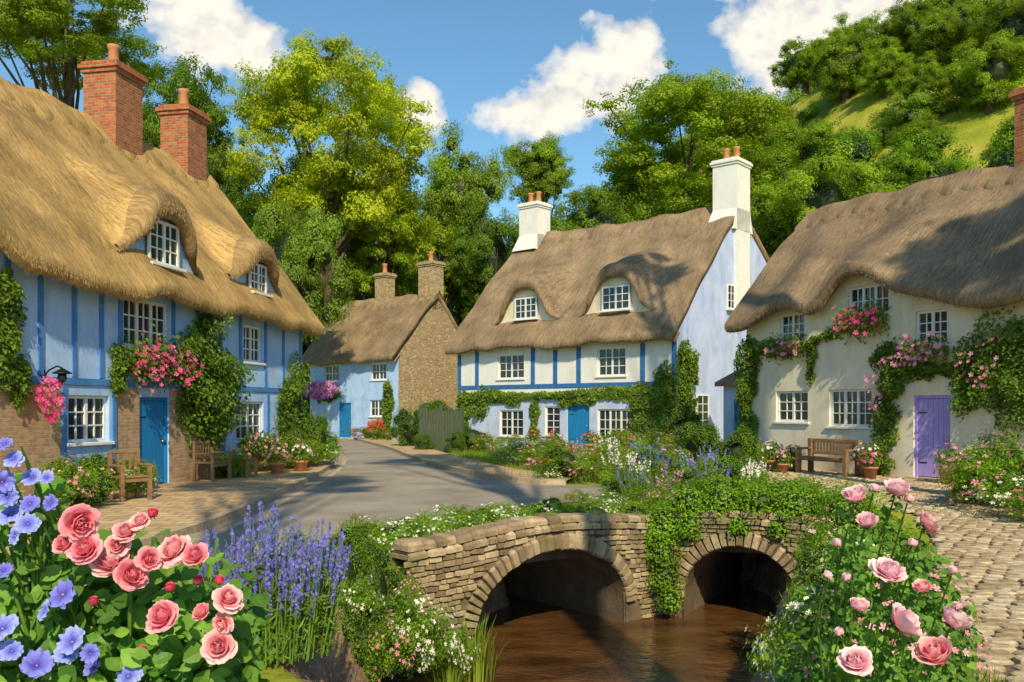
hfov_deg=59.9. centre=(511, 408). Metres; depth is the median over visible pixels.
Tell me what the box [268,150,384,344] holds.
tree
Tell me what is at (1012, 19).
tree
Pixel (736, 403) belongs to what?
door
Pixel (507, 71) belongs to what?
sky
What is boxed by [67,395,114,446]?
window
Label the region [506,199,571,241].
tree
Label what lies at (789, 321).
window
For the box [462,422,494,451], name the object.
bush
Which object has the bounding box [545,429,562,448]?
flower pot
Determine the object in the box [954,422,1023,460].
flowering plant
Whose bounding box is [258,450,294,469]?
flowering plant
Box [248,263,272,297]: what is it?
window
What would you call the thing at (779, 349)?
window box
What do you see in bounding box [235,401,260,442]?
window
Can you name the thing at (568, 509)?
grass
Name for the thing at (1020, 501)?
flowering plant
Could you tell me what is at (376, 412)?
window
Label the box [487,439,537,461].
flowering plant
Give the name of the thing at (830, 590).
flowering plant
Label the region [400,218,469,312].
tree
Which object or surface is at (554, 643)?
water
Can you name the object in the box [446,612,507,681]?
reeds
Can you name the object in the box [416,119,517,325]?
tree
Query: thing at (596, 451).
flowering plant
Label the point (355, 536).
bush
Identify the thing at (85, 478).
flowering plant
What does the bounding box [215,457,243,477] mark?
bush
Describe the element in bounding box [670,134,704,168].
tree
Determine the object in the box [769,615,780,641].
bush
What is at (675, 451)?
flowering plant
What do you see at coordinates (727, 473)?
flower spike plant
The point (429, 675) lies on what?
bush
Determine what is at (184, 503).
pavement
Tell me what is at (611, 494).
flowering plant
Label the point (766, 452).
flower pot
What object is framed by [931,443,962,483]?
flower pot
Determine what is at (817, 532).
flowering plant
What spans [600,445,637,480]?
flower spike plant
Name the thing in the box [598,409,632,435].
window
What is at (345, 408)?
door
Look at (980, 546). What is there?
path
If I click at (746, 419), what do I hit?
climbing plant
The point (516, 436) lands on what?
flowering plant
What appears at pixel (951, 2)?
tree
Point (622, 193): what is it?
tree
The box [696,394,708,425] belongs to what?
window
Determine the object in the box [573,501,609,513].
bush
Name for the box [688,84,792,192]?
tree
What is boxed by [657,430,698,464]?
flowering plant
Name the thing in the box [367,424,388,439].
flowering plant
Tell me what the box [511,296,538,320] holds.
window
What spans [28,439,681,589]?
road
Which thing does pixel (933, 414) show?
door
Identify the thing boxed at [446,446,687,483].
grass
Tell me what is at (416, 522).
flowering plant
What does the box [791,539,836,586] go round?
bush
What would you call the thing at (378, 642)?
flowering plant
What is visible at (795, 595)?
bush
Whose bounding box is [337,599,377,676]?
bush
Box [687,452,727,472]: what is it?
flowering plant
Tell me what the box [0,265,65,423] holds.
climbing plant
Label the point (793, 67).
tree
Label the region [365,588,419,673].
bush
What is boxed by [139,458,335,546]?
kerb
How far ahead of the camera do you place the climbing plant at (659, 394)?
37.87 m
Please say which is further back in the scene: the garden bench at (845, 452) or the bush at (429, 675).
the garden bench at (845, 452)
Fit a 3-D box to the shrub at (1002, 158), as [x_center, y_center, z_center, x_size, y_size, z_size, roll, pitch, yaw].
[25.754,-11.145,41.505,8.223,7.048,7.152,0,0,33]
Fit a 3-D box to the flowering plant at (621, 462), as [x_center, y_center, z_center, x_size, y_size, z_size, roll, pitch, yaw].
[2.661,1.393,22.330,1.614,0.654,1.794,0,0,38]
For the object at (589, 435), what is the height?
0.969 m
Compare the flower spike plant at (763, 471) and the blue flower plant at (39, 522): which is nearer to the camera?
the blue flower plant at (39, 522)
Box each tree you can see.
[0,0,166,109]
[143,51,249,189]
[207,142,260,238]
[222,27,440,326]
[223,176,277,237]
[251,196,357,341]
[260,230,308,341]
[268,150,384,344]
[302,305,338,346]
[321,142,435,300]
[337,256,457,321]
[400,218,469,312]
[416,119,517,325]
[442,196,518,319]
[451,288,474,320]
[502,129,576,214]
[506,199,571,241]
[550,178,664,230]
[579,60,806,214]
[579,164,679,214]
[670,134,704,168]
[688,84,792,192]
[710,199,781,224]
[747,118,879,180]
[750,137,884,247]
[751,218,782,257]
[767,36,829,96]
[769,128,803,171]
[772,100,822,134]
[787,140,804,162]
[788,81,819,100]
[805,20,888,103]
[822,10,882,53]
[850,127,978,189]
[851,181,910,192]
[854,36,926,99]
[865,87,961,146]
[871,0,947,54]
[884,113,949,152]
[885,0,913,51]
[887,51,948,104]
[893,0,929,16]
[910,0,1003,68]
[918,0,967,17]
[930,29,1023,117]
[959,0,1019,22]
[959,0,1023,59]
[986,115,1013,153]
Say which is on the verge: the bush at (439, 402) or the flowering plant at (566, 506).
the flowering plant at (566, 506)
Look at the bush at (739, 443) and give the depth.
24.23 m
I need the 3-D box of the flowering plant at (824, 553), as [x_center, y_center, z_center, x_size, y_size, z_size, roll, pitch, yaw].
[3.071,1.393,8.179,0.807,0.654,0.726,0,0,-27]
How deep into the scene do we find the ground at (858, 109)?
15.06 m
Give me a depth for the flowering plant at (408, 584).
9.19 m
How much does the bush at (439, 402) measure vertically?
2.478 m
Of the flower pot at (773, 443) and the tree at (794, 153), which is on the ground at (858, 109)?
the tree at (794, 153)
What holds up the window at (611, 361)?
in the thatched cottage at (625, 304)
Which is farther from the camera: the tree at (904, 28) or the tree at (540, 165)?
the tree at (540, 165)
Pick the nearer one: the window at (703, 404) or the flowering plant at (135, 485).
the flowering plant at (135, 485)
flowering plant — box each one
[32,451,99,506]
[94,456,134,497]
[113,467,160,494]
[125,455,161,491]
[216,447,256,478]
[236,457,260,474]
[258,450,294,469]
[275,434,314,466]
[304,430,323,465]
[308,440,338,461]
[310,428,345,463]
[324,571,386,616]
[335,510,376,534]
[347,425,372,438]
[357,515,412,551]
[362,610,415,681]
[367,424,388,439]
[374,587,446,654]
[382,428,400,439]
[385,564,425,601]
[390,509,451,539]
[409,601,463,672]
[421,502,474,529]
[433,507,485,532]
[436,623,482,674]
[467,502,519,525]
[468,433,498,450]
[470,500,525,519]
[484,434,518,453]
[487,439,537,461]
[498,501,550,519]
[506,432,526,445]
[511,436,569,468]
[532,465,563,477]
[533,443,594,476]
[537,436,585,455]
[544,500,589,513]
[558,488,596,507]
[562,449,613,480]
[578,441,623,456]
[580,496,621,513]
[581,487,629,507]
[585,453,641,475]
[587,434,644,467]
[592,431,627,447]
[600,465,638,480]
[604,428,639,445]
[614,444,670,464]
[624,429,676,456]
[639,483,679,508]
[653,442,698,468]
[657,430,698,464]
[659,423,688,452]
[659,468,687,488]
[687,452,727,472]
[740,580,826,681]
[757,453,777,469]
[764,609,823,680]
[769,456,794,469]
[781,474,826,494]
[781,507,854,581]
[800,528,890,589]
[803,541,878,671]
[891,584,965,647]
[930,436,1023,509]
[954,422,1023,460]
[962,470,1023,508]
[969,438,1023,502]
[1004,445,1023,475]
[1004,489,1023,520]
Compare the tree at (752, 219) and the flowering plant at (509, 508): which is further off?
the tree at (752, 219)
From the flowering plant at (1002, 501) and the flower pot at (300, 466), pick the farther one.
the flower pot at (300, 466)
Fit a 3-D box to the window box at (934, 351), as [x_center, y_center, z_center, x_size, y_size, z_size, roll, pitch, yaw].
[10.098,-1.451,21.885,0.612,0.870,1.302,0,0,-27]
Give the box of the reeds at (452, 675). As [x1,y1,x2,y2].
[424,643,475,681]
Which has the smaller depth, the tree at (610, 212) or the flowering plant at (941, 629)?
the flowering plant at (941, 629)
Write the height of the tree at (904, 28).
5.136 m
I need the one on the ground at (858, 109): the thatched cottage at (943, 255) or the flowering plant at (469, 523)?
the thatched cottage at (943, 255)
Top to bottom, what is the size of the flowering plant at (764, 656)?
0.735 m
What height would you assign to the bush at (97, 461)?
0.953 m
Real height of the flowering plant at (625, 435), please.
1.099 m
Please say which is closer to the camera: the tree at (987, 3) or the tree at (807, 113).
the tree at (987, 3)
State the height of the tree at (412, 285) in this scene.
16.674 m
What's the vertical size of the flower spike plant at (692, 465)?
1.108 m
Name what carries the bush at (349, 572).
on the ground at (858, 109)
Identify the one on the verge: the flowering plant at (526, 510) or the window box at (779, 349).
the flowering plant at (526, 510)
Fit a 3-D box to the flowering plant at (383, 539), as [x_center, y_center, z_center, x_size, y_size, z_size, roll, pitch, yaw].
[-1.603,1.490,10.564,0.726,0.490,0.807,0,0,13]
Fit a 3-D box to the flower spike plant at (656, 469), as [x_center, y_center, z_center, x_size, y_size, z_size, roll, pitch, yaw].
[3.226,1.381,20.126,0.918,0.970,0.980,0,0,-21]
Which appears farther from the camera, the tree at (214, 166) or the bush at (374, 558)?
the tree at (214, 166)
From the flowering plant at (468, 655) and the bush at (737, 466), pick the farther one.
the bush at (737, 466)
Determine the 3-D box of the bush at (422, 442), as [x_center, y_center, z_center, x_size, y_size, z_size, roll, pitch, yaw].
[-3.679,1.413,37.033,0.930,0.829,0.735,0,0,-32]
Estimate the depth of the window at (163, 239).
19.77 m
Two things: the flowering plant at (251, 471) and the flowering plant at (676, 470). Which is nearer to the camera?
the flowering plant at (676, 470)
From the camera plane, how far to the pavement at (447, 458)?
28.54 m
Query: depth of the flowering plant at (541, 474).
21.80 m
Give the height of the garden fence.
2.150 m
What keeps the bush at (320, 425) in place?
on the pavement at (184, 503)
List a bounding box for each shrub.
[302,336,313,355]
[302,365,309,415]
[788,129,881,185]
[965,132,1013,168]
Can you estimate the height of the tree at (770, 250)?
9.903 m
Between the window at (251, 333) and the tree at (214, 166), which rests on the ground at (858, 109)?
the tree at (214, 166)
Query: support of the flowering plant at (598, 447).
on the ground at (858, 109)
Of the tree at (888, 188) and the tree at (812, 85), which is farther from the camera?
the tree at (812, 85)
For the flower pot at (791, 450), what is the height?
0.749 m
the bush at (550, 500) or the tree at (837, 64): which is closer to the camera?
the bush at (550, 500)
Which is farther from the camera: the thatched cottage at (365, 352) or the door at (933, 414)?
the thatched cottage at (365, 352)
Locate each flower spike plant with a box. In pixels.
[572,436,594,474]
[593,432,621,461]
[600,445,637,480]
[615,468,653,502]
[618,451,650,494]
[628,449,675,488]
[630,434,663,452]
[646,460,683,501]
[678,442,715,474]
[685,459,730,489]
[691,445,730,472]
[740,459,761,487]
[747,457,770,487]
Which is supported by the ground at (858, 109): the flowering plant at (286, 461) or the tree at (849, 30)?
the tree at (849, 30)
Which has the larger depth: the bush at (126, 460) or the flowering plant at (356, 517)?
the bush at (126, 460)
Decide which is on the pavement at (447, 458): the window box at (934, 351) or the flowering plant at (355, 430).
the flowering plant at (355, 430)
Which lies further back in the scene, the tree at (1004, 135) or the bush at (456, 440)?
the tree at (1004, 135)
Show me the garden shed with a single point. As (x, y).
(730, 409)
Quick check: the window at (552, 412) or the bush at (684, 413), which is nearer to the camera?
the bush at (684, 413)
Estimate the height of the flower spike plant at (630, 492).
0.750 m
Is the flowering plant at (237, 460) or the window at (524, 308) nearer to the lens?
the flowering plant at (237, 460)
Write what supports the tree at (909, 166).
on the ground at (858, 109)
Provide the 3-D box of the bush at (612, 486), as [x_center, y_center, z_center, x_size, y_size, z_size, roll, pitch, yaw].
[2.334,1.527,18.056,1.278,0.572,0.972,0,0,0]
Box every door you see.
[140,401,163,482]
[341,404,350,437]
[570,406,587,446]
[736,403,740,432]
[918,398,948,477]
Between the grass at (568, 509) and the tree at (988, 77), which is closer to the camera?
the grass at (568, 509)
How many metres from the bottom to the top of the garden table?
0.450 m
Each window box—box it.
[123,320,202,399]
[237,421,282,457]
[764,327,806,364]
[831,298,890,344]
[896,331,948,366]
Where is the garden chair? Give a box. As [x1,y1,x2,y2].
[107,449,151,501]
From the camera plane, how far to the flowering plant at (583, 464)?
21.49 m
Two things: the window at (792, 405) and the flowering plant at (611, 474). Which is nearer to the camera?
the flowering plant at (611, 474)
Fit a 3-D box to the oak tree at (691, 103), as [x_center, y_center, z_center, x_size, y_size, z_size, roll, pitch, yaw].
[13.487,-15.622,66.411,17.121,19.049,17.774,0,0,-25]
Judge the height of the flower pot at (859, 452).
0.902 m
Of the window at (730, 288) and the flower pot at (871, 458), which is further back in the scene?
the window at (730, 288)
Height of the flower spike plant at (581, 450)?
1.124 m
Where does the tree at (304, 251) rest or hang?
on the ground at (858, 109)
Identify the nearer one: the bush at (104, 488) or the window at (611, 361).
the bush at (104, 488)
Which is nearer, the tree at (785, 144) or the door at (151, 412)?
the door at (151, 412)
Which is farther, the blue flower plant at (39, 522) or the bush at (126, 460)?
the bush at (126, 460)
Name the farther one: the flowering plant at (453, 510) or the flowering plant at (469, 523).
the flowering plant at (453, 510)
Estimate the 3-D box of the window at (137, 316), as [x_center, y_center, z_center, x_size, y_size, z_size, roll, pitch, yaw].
[-7.951,-1.795,19.317,0.200,1.110,1.800,0,0,11]
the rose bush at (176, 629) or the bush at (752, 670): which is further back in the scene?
the bush at (752, 670)
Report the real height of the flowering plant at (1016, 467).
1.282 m
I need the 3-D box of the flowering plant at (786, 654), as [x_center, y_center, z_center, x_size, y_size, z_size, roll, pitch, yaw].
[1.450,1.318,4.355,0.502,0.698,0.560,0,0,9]
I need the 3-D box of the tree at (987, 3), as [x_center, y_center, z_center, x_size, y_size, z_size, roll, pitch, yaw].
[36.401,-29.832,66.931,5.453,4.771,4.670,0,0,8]
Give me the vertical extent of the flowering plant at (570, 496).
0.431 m
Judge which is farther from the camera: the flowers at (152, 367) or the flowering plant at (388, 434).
the flowering plant at (388, 434)
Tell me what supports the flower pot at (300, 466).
on the pavement at (184, 503)
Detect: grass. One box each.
[252,497,890,605]
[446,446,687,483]
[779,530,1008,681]
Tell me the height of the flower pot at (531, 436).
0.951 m
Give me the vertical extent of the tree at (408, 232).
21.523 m
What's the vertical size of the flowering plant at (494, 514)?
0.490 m
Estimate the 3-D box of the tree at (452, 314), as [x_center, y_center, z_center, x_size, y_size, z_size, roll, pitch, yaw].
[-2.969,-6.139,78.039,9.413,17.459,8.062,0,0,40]
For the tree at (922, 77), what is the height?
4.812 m
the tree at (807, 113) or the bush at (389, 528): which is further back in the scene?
the tree at (807, 113)
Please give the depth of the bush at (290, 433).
25.00 m
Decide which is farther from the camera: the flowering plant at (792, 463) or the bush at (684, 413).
the bush at (684, 413)
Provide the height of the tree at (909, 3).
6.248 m
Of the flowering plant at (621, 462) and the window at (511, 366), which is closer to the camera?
the flowering plant at (621, 462)
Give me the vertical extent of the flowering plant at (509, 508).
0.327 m
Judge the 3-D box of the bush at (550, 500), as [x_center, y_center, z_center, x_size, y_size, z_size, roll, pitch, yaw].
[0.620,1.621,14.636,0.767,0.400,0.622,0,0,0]
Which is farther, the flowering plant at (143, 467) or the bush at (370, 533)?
the flowering plant at (143, 467)
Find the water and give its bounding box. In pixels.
[375,580,778,681]
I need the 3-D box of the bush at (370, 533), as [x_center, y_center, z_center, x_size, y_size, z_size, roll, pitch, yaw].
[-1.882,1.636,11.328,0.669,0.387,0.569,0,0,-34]
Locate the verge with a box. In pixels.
[379,506,648,569]
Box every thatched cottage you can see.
[0,43,324,497]
[302,251,457,440]
[444,146,769,449]
[724,86,1023,480]
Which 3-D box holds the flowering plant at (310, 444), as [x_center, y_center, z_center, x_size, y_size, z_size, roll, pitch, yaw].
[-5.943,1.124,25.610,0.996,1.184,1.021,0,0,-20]
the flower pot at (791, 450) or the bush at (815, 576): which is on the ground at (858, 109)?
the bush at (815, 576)
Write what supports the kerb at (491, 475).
on the ground at (858, 109)
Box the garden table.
[232,458,257,477]
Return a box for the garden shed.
[715,371,742,441]
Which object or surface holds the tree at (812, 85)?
on the ground at (858, 109)
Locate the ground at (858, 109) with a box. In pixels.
[260,51,1023,681]
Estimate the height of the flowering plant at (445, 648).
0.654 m
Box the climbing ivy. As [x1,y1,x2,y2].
[618,469,920,613]
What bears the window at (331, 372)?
in the thatched cottage at (365, 352)
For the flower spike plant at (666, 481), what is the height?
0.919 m
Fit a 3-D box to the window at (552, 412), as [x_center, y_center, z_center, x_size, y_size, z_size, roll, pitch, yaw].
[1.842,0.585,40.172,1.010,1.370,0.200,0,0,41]
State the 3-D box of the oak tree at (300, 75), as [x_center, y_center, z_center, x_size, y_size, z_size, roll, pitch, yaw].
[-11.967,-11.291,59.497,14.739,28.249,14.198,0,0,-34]
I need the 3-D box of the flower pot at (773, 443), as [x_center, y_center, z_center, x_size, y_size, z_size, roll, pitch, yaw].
[7.570,1.325,25.761,0.688,0.850,0.681,0,0,0]
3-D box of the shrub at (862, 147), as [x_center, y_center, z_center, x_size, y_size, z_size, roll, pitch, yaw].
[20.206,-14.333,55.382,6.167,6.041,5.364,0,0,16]
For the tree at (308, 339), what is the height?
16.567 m
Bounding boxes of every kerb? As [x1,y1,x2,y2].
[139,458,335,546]
[353,437,565,484]
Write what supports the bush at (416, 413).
on the ground at (858, 109)
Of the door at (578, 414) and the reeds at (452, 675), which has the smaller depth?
the reeds at (452, 675)
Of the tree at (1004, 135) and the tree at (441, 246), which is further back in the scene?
the tree at (441, 246)
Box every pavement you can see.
[0,459,329,554]
[360,438,577,480]
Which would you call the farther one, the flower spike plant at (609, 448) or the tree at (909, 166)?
the tree at (909, 166)
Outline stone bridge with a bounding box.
[390,508,881,671]
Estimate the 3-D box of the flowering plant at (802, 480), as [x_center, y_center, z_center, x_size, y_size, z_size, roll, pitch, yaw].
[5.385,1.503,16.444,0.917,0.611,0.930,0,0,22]
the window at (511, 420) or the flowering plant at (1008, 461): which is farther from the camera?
the window at (511, 420)
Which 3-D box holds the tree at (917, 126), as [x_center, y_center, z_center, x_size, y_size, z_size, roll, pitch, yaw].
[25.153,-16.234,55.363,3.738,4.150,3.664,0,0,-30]
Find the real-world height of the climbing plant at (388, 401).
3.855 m
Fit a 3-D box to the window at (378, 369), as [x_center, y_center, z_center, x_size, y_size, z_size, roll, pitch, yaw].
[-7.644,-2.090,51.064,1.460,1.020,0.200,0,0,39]
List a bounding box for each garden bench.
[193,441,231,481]
[795,438,860,475]
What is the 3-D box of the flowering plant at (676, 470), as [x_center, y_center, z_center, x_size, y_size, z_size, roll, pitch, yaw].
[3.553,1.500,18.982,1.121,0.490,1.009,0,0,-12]
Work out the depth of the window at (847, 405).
24.38 m
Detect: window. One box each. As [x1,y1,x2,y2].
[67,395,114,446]
[123,300,173,353]
[147,220,186,272]
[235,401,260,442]
[242,325,265,365]
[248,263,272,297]
[323,365,339,382]
[368,400,384,417]
[369,363,385,380]
[496,354,524,380]
[497,410,522,437]
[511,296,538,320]
[543,406,560,436]
[595,347,626,377]
[598,284,631,312]
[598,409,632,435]
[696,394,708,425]
[726,284,734,310]
[772,391,809,424]
[781,313,804,343]
[825,389,873,429]
[845,284,890,317]
[916,308,949,347]
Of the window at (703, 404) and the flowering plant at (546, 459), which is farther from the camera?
the window at (703, 404)
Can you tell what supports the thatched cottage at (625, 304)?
on the ground at (858, 109)
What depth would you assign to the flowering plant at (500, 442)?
34.86 m
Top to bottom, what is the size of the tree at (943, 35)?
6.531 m
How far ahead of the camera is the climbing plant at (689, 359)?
36.11 m
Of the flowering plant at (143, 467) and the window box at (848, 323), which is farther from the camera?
the window box at (848, 323)
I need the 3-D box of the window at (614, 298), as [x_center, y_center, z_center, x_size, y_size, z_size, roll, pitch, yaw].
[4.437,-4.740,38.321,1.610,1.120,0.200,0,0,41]
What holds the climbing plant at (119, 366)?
attached to the thatched cottage at (113, 225)
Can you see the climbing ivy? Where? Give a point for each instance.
(789, 498)
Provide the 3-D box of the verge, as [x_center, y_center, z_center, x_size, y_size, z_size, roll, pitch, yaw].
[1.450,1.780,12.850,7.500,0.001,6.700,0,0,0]
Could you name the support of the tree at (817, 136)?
on the ground at (858, 109)
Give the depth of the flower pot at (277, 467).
23.03 m
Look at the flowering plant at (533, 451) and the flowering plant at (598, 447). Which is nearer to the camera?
the flowering plant at (533, 451)
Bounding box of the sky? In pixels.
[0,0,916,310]
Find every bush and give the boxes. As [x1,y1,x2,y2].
[0,503,276,681]
[31,457,120,506]
[71,449,118,491]
[117,457,153,492]
[198,500,350,665]
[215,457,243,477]
[275,425,311,467]
[279,525,320,582]
[298,413,340,464]
[301,534,368,611]
[329,517,385,574]
[336,521,388,547]
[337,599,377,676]
[346,536,402,624]
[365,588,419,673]
[376,516,423,538]
[388,406,418,445]
[393,606,441,679]
[409,401,452,445]
[411,433,434,449]
[421,398,453,409]
[421,621,448,681]
[444,430,468,450]
[460,506,495,527]
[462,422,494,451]
[529,495,564,514]
[541,442,587,480]
[555,507,587,513]
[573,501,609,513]
[598,470,654,497]
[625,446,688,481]
[658,402,704,445]
[668,467,734,491]
[670,420,727,464]
[709,454,770,484]
[711,427,763,470]
[744,642,770,678]
[769,478,992,681]
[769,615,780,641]
[778,582,824,622]
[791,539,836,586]
[797,559,851,617]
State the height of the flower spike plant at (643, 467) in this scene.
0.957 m
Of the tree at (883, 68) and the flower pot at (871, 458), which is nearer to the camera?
the flower pot at (871, 458)
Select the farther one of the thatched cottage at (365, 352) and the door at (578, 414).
the thatched cottage at (365, 352)
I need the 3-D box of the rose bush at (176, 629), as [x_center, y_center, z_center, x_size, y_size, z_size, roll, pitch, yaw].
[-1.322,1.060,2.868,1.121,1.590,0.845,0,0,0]
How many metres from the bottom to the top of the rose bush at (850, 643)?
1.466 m
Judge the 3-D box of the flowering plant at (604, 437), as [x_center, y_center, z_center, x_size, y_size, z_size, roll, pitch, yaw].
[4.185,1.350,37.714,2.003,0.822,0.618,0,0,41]
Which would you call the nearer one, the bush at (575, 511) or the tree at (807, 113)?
the bush at (575, 511)
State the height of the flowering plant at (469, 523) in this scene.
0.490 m
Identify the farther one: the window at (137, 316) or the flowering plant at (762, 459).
the flowering plant at (762, 459)
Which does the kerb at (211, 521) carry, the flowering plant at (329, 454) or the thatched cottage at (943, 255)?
the flowering plant at (329, 454)
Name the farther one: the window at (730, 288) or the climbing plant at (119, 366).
the window at (730, 288)
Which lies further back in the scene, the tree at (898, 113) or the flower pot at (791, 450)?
the tree at (898, 113)
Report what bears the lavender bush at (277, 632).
on the ground at (858, 109)
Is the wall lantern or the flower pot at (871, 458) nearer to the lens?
the wall lantern
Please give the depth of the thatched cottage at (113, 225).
19.45 m
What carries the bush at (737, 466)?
on the path
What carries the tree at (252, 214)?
on the ground at (858, 109)
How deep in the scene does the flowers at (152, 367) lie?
19.10 m
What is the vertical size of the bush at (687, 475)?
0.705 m
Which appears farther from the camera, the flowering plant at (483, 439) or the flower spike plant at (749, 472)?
the flowering plant at (483, 439)
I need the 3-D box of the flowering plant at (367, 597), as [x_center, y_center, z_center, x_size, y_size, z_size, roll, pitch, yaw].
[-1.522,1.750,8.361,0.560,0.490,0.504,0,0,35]
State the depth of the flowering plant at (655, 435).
30.90 m
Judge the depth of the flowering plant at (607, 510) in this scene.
14.16 m
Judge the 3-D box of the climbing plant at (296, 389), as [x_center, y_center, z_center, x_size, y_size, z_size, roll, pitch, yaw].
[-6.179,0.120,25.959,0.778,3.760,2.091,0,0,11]
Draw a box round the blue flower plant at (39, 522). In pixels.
[0,437,143,681]
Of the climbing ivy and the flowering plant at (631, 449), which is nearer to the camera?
the climbing ivy
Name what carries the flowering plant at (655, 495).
on the verge
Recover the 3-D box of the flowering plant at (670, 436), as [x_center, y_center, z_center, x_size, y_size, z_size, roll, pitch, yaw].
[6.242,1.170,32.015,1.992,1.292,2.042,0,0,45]
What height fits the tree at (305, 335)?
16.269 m
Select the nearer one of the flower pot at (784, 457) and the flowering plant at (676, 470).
the flowering plant at (676, 470)
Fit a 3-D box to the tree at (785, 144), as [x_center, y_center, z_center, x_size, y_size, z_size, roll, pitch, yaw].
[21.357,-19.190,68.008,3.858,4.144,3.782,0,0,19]
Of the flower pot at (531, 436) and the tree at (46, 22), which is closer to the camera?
the flower pot at (531, 436)
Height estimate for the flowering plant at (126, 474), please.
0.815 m
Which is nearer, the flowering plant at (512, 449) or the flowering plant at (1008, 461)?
the flowering plant at (1008, 461)
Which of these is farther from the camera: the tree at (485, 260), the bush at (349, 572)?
the tree at (485, 260)
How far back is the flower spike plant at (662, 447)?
24.86 m
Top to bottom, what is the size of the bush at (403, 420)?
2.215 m
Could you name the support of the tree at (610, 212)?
on the ground at (858, 109)
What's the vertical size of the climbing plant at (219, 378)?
4.014 m
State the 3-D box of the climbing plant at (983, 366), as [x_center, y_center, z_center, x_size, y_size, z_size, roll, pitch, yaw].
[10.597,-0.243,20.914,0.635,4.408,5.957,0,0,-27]
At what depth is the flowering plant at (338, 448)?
26.85 m
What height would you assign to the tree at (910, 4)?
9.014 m
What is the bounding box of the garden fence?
[419,405,463,451]
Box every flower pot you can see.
[264,445,289,473]
[290,444,312,471]
[525,429,541,448]
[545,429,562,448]
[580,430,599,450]
[759,444,780,470]
[761,440,782,459]
[773,450,792,471]
[783,444,804,470]
[852,442,882,476]
[858,450,882,478]
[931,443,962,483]
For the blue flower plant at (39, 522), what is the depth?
2.56 m
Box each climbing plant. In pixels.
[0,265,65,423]
[107,336,197,428]
[175,310,256,466]
[274,351,315,467]
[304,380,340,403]
[361,378,394,438]
[455,360,679,447]
[674,338,700,413]
[732,325,842,449]
[863,305,1023,475]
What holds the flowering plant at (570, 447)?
on the ground at (858, 109)
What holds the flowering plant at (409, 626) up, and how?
on the ground at (858, 109)
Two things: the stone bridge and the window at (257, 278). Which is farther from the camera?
the window at (257, 278)
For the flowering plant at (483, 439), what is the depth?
35.82 m
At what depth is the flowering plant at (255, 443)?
23.48 m
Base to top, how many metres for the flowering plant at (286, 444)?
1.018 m
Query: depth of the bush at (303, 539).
8.79 m
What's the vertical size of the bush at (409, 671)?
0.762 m
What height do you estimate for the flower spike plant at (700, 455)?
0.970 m
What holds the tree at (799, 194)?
on the ground at (858, 109)
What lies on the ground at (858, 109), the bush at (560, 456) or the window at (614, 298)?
the bush at (560, 456)
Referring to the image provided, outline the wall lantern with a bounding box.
[40,365,71,382]
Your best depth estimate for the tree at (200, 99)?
61.96 m
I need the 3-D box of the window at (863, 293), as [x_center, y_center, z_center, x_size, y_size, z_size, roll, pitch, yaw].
[9.531,-2.865,23.766,0.200,0.870,1.500,0,0,-27]
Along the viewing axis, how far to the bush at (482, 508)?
12.96 m
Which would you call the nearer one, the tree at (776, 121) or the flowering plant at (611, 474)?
the flowering plant at (611, 474)
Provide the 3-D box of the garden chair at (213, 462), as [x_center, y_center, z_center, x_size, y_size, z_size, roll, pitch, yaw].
[-7.087,1.235,21.025,0.520,0.930,0.850,0,0,11]
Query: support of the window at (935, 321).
in the thatched cottage at (943, 255)
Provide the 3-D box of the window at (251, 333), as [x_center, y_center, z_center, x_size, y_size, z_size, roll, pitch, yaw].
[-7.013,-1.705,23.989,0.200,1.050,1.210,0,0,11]
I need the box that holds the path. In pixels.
[724,468,1023,681]

